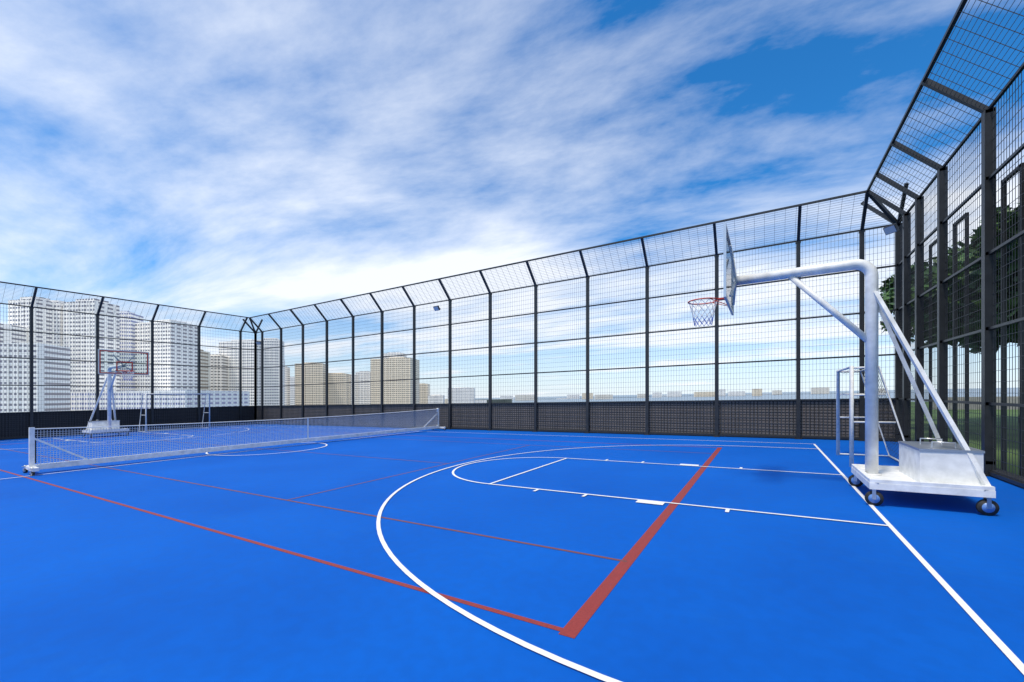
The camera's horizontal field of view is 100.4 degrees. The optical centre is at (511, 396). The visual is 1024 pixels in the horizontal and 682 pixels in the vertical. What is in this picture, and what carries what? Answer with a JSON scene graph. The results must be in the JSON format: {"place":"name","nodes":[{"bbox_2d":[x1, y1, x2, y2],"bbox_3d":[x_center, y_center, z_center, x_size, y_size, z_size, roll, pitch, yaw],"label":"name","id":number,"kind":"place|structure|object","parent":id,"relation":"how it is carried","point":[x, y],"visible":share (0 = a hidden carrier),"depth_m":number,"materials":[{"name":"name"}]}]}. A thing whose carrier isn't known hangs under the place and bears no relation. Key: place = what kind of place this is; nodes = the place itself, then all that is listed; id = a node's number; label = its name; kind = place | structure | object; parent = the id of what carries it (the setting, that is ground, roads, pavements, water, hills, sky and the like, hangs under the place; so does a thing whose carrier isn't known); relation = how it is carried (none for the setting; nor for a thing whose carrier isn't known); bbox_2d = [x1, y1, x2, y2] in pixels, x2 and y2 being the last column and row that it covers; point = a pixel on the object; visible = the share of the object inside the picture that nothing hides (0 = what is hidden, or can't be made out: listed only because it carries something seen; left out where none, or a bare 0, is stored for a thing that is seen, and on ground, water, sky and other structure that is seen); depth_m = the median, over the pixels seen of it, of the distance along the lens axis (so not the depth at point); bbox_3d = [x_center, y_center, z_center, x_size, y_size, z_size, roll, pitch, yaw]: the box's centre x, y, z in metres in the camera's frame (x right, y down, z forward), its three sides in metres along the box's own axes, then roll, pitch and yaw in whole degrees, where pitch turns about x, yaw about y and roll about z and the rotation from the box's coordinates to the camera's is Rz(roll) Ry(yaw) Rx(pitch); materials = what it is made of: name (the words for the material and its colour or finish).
{"place":"outdoors","nodes":[
{"label":"outdoors","id":0,"kind":"place"},
{"bbox_2d":[1,296,474,412],"bbox_3d":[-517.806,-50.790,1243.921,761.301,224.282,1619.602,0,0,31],"label":"skyline","id":1,"kind":"structure","parent":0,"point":[225,382],"depth_m":754.72},
{"bbox_2d":[0,424,1023,681],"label":"court floor","id":2,"kind":"structure","parent":0,"point":[96,590],"depth_m":4.22,"materials":[{"name":"blue rubber"}]},
{"bbox_2d":[82,349,148,437],"bbox_3d":[-20.259,-0.098,21.784,3.828,4.396,1.944,0,0,31],"label":"hoop","id":3,"kind":"object","parent":2,"relation":"on","point":[109,379],"visible":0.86,"depth_m":22.06,"materials":[{"name":"white paint"}]},
{"bbox_2d":[0,281,262,439],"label":"fence","id":4,"kind":"object","parent":2,"relation":"on","point":[15,425],"visible":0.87,"depth_m":24.46,"materials":[{"name":"grey metal"}]},
{"bbox_2d":[138,393,209,431],"bbox_3d":[-20.886,0.931,26.518,1.061,2.321,3.380,0,0,31],"label":"goal","id":5,"kind":"object","parent":2,"relation":"on","point":[171,394],"visible":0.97,"depth_m":26.37,"materials":[{"name":"white paint"}]},
{"bbox_2d":[21,408,445,475],"bbox_3d":[-7.810,1.245,16.338,1.000,1.307,14.398,0,0,34],"label":"portable net","id":6,"kind":"object","parent":2,"relation":"on","point":[32,466],"visible":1,"depth_m":13.34,"materials":[{"name":"white fabric"}]},
{"bbox_2d":[0,426,1023,681],"bbox_3d":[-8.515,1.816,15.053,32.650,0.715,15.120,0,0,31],"label":"court lines","id":7,"kind":"object","parent":2,"relation":"on","point":[576,623],"depth_m":4.32,"materials":[{"name":"white paint"}]},
{"bbox_2d":[242,182,908,441],"bbox_3d":[-3.760,-2.156,22.440,36.790,8.408,1.141,0,0,31],"label":"fence","id":8,"kind":"object","parent":2,"relation":"on","point":[796,418],"visible":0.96,"depth_m":18.21,"materials":[{"name":"black metal"}]},
{"bbox_2d":[688,222,999,515],"bbox_3d":[4.948,-0.628,7.044,3.828,4.361,1.944,0,0,31],"label":"hoop","id":9,"kind":"object","parent":2,"relation":"on","point":[939,466],"visible":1,"depth_m":6.58,"materials":[{"name":"white paint"}]},
{"bbox_2d":[836,366,905,466],"bbox_3d":[8.243,0.411,9.797,1.061,2.200,2.080,0,0,31],"label":"goal","id":10,"kind":"object","parent":2,"relation":"on","point":[851,394],"visible":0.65,"depth_m":9.24,"materials":[{"name":"white paint"}]},
{"bbox_2d":[861,0,1023,487],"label":"fence","id":11,"kind":"object","parent":2,"relation":"on","point":[988,247],"visible":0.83,"depth_m":8.87,"materials":[{"name":"grey metal"}]},
{"bbox_2d":[0,0,1023,398],"label":"sky","id":12,"kind":"structure","parent":0,"point":[246,158],"materials":[{"name":"blue"}]},
{"bbox_2d":[445,387,1016,402],"bbox_3d":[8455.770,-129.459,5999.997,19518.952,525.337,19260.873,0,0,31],"label":"buildings","id":13,"kind":"structure","parent":0,"point":[822,390],"depth_m":4529.84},
{"bbox_2d":[475,388,1017,402],"bbox_3d":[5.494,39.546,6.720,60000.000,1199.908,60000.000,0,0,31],"label":"sea","id":14,"kind":"structure","parent":0,"point":[830,395],"depth_m":3445.28,"materials":[{"name":"blue liquid"}]},
{"bbox_2d":[911,396,1017,474],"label":"lawn","id":15,"kind":"structure","parent":0,"point":[973,421],"depth_m":19.59,"materials":[{"name":"green plant"}]},
{"bbox_2d":[879,241,1017,348],"bbox_3d":[19.227,-2.469,16.429,8.216,7.726,7.194,0,0,21],"label":"tree","id":16,"kind":"object","parent":15,"relation":"on","point":[890,292],"visible":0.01,"depth_m":18.06,"materials":[{"name":"green plant"}]},
{"bbox_2d":[888,203,1017,353],"bbox_3d":[16.515,-2.443,12.215,8.275,7.812,8.933,0,0,31],"label":"tree","id":17,"kind":"object","parent":15,"relation":"on","point":[972,298],"visible":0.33,"depth_m":12.67,"materials":[{"name":"green plant"}]}
]}

